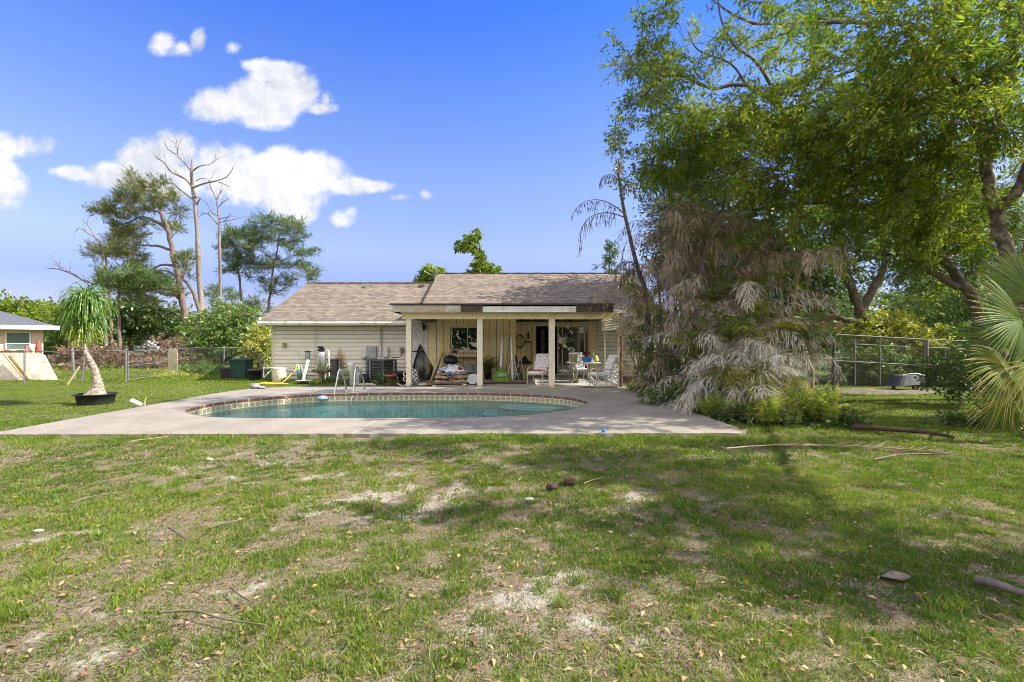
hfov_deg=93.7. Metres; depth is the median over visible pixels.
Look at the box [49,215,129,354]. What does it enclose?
dead pine
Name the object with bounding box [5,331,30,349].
window
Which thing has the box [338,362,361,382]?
pool pump
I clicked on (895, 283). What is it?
background tree
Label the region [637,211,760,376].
areca palm
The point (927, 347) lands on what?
pipe fence panel
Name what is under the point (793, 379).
areca palm
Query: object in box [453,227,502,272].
vine covered tree
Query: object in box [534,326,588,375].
sliding door
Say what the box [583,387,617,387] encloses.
door mat
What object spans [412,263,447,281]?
oak treetop
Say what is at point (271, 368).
pvc pipe
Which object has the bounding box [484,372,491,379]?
pot
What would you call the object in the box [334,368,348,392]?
pool handrail
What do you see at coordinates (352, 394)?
pool coping
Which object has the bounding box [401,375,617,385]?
patio floor
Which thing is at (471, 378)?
white basin
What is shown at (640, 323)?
distant woodland
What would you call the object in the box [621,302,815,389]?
undergrowth
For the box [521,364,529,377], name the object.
cardboard box
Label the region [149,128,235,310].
dead pine
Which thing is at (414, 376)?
lattice scrap
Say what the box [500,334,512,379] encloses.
step ladder
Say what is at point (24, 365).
chain link fence
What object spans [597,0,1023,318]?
broadleaf tree
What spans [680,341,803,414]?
areca palm
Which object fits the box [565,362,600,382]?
patio table
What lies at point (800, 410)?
fern
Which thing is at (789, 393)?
fern
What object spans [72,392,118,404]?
plant pot
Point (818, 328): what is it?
areca palm
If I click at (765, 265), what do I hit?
areca palm
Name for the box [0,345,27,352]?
wooden fence
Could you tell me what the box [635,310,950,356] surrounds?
distant woodland
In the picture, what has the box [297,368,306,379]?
hose reel
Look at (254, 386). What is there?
garden stone
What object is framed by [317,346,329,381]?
water filter
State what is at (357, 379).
concrete block
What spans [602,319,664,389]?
areca palm
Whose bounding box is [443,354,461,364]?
charcoal grill
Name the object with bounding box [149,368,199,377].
weedy bush
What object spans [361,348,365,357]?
switch box
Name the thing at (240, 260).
pine tree
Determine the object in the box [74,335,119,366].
dry shrub
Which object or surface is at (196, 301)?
pine tree
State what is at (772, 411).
fern
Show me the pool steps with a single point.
(536, 408)
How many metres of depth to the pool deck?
9.06 m
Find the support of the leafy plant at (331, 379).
on the ground at (460, 612)
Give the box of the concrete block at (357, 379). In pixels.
[350,375,360,384]
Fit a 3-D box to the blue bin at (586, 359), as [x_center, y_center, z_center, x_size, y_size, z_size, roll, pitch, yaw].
[2.686,0.676,17.280,0.368,0.181,0.278,0,0,0]
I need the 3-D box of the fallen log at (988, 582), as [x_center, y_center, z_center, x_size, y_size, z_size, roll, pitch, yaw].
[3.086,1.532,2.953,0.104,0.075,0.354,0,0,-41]
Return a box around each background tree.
[0,289,60,316]
[11,297,76,336]
[43,313,126,358]
[78,293,180,355]
[123,301,198,340]
[165,296,271,364]
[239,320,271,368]
[616,128,845,340]
[731,261,888,359]
[872,267,1023,360]
[875,268,926,312]
[875,268,1020,348]
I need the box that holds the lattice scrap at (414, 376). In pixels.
[412,368,418,383]
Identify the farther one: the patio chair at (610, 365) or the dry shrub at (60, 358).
the dry shrub at (60, 358)
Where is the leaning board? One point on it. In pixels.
(260, 361)
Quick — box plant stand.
[311,369,332,384]
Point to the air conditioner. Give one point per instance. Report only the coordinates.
(380, 365)
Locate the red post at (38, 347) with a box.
[35,341,41,353]
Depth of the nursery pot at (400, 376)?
16.82 m
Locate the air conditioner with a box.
[366,359,396,382]
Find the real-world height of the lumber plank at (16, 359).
1.033 m
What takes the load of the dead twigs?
on the ground at (460, 612)
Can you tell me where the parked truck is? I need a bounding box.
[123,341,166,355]
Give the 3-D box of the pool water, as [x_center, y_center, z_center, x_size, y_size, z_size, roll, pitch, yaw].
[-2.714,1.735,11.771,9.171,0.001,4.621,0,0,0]
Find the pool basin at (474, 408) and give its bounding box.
[224,405,496,417]
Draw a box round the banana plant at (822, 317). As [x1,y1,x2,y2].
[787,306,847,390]
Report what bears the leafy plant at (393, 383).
on the ground at (460, 612)
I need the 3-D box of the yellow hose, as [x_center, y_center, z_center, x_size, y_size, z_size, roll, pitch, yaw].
[-8.699,1.252,17.747,1.129,0.639,1.362,0,0,-10]
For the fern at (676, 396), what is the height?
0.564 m
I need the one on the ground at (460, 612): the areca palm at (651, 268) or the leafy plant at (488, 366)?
the areca palm at (651, 268)
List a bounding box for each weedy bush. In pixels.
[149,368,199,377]
[175,358,225,373]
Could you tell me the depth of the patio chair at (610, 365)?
15.70 m
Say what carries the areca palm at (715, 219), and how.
on the ground at (460, 612)
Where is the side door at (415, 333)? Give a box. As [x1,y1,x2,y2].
[412,325,423,379]
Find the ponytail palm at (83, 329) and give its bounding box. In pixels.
[50,279,121,394]
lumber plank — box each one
[3,353,27,379]
[10,353,32,379]
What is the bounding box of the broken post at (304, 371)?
[301,359,309,379]
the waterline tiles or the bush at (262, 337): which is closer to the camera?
the waterline tiles
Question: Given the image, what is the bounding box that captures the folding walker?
[507,359,524,380]
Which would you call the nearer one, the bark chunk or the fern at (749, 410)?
the bark chunk
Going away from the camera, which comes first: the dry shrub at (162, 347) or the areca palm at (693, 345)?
the areca palm at (693, 345)
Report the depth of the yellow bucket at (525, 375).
18.51 m
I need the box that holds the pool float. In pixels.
[317,395,327,399]
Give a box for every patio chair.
[527,354,548,385]
[568,352,587,378]
[589,355,616,387]
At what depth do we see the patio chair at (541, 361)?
16.74 m
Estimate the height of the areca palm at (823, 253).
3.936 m
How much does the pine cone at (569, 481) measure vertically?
0.094 m
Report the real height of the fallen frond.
0.088 m
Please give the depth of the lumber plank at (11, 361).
19.24 m
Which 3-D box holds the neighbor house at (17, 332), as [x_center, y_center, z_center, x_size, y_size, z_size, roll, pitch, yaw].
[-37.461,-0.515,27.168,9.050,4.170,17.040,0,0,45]
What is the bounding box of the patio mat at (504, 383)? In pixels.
[476,382,526,383]
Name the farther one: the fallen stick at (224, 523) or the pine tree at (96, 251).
the pine tree at (96, 251)
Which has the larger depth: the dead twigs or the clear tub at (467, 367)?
the clear tub at (467, 367)
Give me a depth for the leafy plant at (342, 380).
17.23 m
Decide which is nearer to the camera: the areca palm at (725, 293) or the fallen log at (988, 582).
the fallen log at (988, 582)
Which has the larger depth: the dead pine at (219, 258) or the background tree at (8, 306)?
the background tree at (8, 306)
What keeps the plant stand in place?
on the ground at (460, 612)
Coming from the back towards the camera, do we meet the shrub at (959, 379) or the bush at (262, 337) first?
the bush at (262, 337)
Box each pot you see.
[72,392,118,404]
[384,368,396,384]
[396,371,405,384]
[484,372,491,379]
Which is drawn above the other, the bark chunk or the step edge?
the step edge
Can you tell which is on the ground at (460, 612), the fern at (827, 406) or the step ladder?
the fern at (827, 406)
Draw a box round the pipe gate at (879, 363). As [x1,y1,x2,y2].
[833,334,925,384]
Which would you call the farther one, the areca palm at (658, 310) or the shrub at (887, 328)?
the shrub at (887, 328)
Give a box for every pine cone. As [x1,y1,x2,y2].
[546,482,557,490]
[563,477,574,485]
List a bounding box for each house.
[0,311,59,353]
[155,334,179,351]
[257,272,651,386]
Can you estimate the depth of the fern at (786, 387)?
9.66 m
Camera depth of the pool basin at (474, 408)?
13.98 m
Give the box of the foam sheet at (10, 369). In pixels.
[0,353,57,380]
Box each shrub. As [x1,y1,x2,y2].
[47,341,88,364]
[59,359,109,369]
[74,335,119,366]
[98,345,136,367]
[129,354,167,368]
[143,332,175,363]
[168,334,198,364]
[821,338,922,385]
[831,306,931,358]
[888,322,965,372]
[912,356,974,385]
[913,341,985,405]
[919,318,1006,359]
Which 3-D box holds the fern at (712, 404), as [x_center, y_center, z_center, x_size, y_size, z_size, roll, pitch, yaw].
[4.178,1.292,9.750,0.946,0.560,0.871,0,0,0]
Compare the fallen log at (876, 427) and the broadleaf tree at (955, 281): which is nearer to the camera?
the fallen log at (876, 427)
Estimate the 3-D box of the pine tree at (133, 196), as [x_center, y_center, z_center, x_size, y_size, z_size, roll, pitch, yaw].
[-29.715,-6.098,38.619,12.684,15.860,6.351,0,0,25]
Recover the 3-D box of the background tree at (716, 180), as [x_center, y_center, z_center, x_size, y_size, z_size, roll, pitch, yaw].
[9.314,-3.875,20.439,9.796,10.981,7.530,0,0,0]
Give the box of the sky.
[0,0,1023,318]
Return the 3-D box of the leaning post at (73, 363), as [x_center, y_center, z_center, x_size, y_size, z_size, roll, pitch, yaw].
[-17.920,0.930,19.600,0.180,1.286,0.100,0,0,0]
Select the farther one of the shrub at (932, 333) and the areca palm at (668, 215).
the shrub at (932, 333)
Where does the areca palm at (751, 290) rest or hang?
on the ground at (460, 612)
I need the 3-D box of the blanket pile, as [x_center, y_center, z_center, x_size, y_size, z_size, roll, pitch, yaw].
[-2.068,1.165,16.723,1.268,0.723,0.797,0,0,0]
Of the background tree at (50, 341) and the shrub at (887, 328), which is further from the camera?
the background tree at (50, 341)
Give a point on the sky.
(401, 129)
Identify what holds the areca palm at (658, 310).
on the ground at (460, 612)
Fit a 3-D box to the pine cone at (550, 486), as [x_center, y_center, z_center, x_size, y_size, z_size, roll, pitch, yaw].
[0.422,1.539,5.068,0.136,0.093,0.105,0,0,0]
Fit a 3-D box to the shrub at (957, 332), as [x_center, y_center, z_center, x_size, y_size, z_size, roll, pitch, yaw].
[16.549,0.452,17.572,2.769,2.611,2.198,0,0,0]
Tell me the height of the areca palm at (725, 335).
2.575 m
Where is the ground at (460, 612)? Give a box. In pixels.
[0,342,1023,681]
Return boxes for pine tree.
[72,218,137,352]
[78,260,179,356]
[82,164,199,325]
[165,266,201,315]
[197,282,273,315]
[211,219,268,303]
[237,207,325,312]
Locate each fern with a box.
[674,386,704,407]
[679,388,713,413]
[695,390,733,417]
[716,395,746,416]
[722,398,772,423]
[729,379,810,424]
[745,378,808,407]
[748,375,822,426]
[768,381,813,408]
[785,382,832,422]
[794,386,874,420]
[803,377,849,408]
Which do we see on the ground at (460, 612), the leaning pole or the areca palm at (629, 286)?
the areca palm at (629, 286)
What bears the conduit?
attached to the house at (478, 314)
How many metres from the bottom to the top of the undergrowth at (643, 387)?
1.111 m
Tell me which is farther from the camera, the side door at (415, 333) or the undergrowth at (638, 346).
the side door at (415, 333)
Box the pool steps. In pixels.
[470,404,565,416]
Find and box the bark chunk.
[881,570,910,580]
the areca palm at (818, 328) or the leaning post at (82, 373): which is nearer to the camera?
the areca palm at (818, 328)
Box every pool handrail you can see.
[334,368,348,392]
[349,368,366,412]
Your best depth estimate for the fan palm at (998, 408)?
7.94 m
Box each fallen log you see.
[852,424,954,438]
[974,575,1023,595]
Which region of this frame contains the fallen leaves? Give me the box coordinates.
[0,424,1023,681]
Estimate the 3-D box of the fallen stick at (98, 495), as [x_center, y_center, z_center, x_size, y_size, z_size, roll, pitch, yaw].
[-4.076,1.537,4.773,0.101,0.015,0.489,0,0,34]
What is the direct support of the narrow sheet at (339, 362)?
on the ground at (460, 612)
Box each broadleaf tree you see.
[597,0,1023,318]
[630,0,1023,386]
[700,117,1023,379]
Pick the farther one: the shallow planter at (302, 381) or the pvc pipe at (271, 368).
the pvc pipe at (271, 368)
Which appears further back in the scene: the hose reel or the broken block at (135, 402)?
the hose reel
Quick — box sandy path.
[815,388,944,397]
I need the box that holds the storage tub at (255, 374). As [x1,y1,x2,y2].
[247,369,261,379]
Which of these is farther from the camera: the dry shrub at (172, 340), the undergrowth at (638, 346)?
the dry shrub at (172, 340)
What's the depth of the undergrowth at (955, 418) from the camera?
8.82 m
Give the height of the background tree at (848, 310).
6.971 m
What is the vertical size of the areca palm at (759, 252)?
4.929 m
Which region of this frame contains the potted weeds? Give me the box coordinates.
[315,362,332,373]
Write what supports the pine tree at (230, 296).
on the ground at (460, 612)
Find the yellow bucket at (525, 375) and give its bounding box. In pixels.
[521,372,526,379]
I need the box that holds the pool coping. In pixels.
[185,393,587,417]
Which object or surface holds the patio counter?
on the patio floor
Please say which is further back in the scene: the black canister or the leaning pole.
the black canister
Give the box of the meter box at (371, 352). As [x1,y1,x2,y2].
[366,346,376,358]
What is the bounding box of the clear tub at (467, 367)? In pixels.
[464,363,473,370]
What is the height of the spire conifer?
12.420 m
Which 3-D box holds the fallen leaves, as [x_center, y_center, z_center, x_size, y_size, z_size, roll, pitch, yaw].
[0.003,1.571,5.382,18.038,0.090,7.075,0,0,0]
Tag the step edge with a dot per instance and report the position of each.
(530, 411)
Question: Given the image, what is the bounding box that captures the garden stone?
[249,383,265,388]
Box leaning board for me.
[257,354,262,377]
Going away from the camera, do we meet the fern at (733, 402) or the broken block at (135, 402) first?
the fern at (733, 402)
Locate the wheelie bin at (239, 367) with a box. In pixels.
[228,358,254,378]
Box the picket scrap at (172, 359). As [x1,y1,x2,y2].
[168,348,177,374]
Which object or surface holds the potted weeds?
on the plant stand
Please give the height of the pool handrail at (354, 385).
1.280 m
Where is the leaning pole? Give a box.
[619,313,622,386]
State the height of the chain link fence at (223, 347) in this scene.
1.424 m
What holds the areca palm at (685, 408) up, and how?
on the ground at (460, 612)
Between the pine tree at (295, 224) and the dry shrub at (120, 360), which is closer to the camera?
the dry shrub at (120, 360)
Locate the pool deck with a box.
[0,386,745,437]
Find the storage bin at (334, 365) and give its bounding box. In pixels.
[326,358,337,380]
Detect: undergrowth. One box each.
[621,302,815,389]
[624,373,660,392]
[636,370,731,410]
[705,397,834,427]
[795,400,886,432]
[920,405,1023,430]
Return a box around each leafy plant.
[306,378,315,384]
[325,375,339,381]
[339,377,349,384]
[370,369,388,383]
[386,378,398,385]
[468,355,504,371]
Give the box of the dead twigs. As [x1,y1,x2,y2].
[0,435,1023,681]
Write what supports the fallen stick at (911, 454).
on the ground at (460, 612)
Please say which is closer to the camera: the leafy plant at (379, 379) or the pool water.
the pool water
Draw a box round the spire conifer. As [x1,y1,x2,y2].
[592,239,618,272]
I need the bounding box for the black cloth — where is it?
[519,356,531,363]
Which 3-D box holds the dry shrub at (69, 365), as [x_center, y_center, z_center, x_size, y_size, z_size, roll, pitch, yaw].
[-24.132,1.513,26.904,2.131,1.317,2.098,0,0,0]
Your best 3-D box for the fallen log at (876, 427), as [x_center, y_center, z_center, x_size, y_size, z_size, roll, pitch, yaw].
[6.443,1.492,7.956,1.320,0.116,0.107,0,0,43]
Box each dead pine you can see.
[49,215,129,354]
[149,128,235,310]
[190,180,244,300]
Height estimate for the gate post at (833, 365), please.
1.677 m
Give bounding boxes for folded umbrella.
[515,355,521,379]
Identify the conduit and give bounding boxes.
[313,326,315,367]
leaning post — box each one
[71,348,75,378]
[81,356,84,381]
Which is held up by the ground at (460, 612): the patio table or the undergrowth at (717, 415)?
the undergrowth at (717, 415)
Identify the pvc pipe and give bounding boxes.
[263,367,274,377]
[286,364,299,376]
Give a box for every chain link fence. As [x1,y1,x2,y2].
[0,349,126,382]
[169,346,269,372]
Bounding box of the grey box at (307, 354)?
[304,351,310,358]
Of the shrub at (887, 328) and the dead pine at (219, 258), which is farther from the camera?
the dead pine at (219, 258)
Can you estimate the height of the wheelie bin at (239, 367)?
0.860 m
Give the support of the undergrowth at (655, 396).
on the ground at (460, 612)
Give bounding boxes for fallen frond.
[726,440,956,455]
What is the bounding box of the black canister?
[361,374,368,382]
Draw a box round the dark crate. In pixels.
[221,368,230,377]
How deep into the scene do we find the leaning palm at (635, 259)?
14.76 m
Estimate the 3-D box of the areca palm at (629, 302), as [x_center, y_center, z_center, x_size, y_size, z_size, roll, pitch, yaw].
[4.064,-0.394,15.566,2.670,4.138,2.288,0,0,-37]
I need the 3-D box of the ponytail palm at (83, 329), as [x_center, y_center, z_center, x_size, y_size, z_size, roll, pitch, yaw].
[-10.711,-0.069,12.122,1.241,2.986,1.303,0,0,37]
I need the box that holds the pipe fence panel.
[926,339,972,382]
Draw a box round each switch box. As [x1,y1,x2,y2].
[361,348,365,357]
[383,347,388,356]
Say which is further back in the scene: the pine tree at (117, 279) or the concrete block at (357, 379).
the pine tree at (117, 279)
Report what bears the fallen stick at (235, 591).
on the ground at (460, 612)
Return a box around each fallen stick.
[71,490,131,503]
[160,609,266,625]
[168,527,187,540]
[209,519,243,528]
[229,586,253,602]
[873,453,959,459]
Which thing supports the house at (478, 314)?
on the ground at (460, 612)
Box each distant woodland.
[117,307,889,346]
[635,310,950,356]
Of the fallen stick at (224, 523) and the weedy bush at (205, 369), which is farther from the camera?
the weedy bush at (205, 369)
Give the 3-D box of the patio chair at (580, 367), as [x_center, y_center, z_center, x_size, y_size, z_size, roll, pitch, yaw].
[2.570,0.979,18.696,0.614,1.071,0.775,0,0,-8]
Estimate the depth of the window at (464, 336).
20.00 m
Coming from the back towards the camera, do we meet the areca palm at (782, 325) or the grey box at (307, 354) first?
the grey box at (307, 354)
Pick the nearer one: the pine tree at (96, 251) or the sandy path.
the sandy path
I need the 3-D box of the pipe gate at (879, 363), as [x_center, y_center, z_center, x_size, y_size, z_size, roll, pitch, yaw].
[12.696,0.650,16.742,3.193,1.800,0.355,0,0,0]
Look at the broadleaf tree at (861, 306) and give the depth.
18.70 m
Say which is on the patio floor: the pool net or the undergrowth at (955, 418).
the pool net
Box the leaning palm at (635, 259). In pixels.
[570,162,653,384]
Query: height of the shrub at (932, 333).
2.468 m
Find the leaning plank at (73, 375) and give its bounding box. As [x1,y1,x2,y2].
[67,366,80,384]
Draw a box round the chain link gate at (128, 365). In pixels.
[127,349,167,379]
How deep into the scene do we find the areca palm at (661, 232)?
14.05 m
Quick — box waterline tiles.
[187,395,585,416]
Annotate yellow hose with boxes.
[258,365,297,384]
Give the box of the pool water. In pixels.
[201,400,576,417]
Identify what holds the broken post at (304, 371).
on the ground at (460, 612)
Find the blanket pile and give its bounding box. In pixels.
[434,364,468,384]
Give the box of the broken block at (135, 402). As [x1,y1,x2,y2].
[129,398,142,405]
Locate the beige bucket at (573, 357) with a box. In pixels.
[569,354,576,361]
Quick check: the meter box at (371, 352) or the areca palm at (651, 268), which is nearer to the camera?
the areca palm at (651, 268)
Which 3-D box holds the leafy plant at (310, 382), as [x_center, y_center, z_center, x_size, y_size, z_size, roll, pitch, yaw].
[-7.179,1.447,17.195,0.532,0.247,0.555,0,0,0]
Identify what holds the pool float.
on the pool water
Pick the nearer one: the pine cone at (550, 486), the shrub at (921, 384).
the pine cone at (550, 486)
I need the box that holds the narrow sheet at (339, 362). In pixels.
[338,358,341,376]
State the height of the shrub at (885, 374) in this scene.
2.192 m
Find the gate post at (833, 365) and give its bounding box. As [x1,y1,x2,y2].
[832,341,834,389]
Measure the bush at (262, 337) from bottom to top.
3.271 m
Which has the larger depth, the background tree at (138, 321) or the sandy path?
the background tree at (138, 321)
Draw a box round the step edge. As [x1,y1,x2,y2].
[496,403,566,411]
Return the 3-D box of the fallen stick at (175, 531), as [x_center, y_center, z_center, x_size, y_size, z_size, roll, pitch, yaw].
[-2.658,1.537,3.827,0.407,0.015,0.020,0,0,37]
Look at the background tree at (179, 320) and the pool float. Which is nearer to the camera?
the pool float
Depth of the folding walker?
18.15 m
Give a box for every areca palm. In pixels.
[588,266,678,381]
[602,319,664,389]
[609,235,723,383]
[611,282,686,384]
[614,195,731,370]
[619,297,732,379]
[629,345,685,394]
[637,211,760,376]
[642,327,727,410]
[645,183,744,330]
[657,203,786,361]
[658,358,746,414]
[659,244,769,365]
[663,260,770,361]
[680,225,802,348]
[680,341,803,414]
[681,301,806,389]
[687,260,838,385]
[696,313,821,401]
[707,291,840,400]
[734,356,812,421]
[736,251,827,352]
[754,319,851,389]
[757,246,857,340]
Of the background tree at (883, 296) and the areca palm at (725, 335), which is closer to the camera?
the areca palm at (725, 335)
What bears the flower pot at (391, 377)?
on the ground at (460, 612)
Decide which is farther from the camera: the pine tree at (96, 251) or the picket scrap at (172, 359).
the pine tree at (96, 251)
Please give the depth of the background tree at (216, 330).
32.33 m
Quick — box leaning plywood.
[429,351,443,380]
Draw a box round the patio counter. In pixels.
[454,355,486,378]
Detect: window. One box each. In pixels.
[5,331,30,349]
[446,324,486,351]
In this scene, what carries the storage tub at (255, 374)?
on the ground at (460, 612)
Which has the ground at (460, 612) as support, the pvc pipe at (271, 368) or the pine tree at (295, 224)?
the pine tree at (295, 224)
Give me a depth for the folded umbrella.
18.48 m
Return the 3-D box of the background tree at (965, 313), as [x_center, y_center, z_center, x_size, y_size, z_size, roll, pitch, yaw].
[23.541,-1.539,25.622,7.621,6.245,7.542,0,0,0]
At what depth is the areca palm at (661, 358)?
13.24 m
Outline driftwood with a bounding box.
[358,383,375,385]
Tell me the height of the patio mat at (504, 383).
0.010 m
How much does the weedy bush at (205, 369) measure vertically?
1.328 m
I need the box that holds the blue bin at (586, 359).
[581,357,591,361]
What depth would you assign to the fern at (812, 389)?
9.79 m
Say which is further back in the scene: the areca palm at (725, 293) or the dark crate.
the dark crate
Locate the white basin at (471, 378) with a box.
[467,374,476,383]
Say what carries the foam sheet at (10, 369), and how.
on the ground at (460, 612)
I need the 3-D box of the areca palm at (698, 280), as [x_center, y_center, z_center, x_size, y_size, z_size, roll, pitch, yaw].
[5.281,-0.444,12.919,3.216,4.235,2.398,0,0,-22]
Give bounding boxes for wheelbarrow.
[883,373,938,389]
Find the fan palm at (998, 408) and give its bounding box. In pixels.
[951,248,1023,432]
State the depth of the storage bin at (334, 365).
18.92 m
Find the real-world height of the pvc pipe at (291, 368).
0.478 m
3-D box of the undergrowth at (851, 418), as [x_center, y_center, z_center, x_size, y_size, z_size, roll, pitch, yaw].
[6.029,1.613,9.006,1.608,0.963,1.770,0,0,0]
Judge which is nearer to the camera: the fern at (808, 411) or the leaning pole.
the fern at (808, 411)
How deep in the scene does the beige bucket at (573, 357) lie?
17.27 m
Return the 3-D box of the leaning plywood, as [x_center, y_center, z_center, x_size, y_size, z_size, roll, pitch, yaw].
[-2.962,0.957,18.685,0.421,1.103,1.470,0,0,0]
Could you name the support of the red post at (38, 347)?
on the ground at (460, 612)
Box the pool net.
[412,326,432,380]
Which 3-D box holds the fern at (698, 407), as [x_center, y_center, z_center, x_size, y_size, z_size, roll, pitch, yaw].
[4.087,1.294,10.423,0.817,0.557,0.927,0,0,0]
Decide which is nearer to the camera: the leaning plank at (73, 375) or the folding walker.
the leaning plank at (73, 375)
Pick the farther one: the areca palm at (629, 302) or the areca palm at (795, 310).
the areca palm at (629, 302)
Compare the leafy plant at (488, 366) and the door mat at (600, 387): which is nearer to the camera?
the door mat at (600, 387)
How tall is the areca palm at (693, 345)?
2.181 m
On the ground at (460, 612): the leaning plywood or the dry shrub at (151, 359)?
the dry shrub at (151, 359)
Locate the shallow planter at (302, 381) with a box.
[295,380,311,383]
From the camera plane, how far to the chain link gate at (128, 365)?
19.55 m

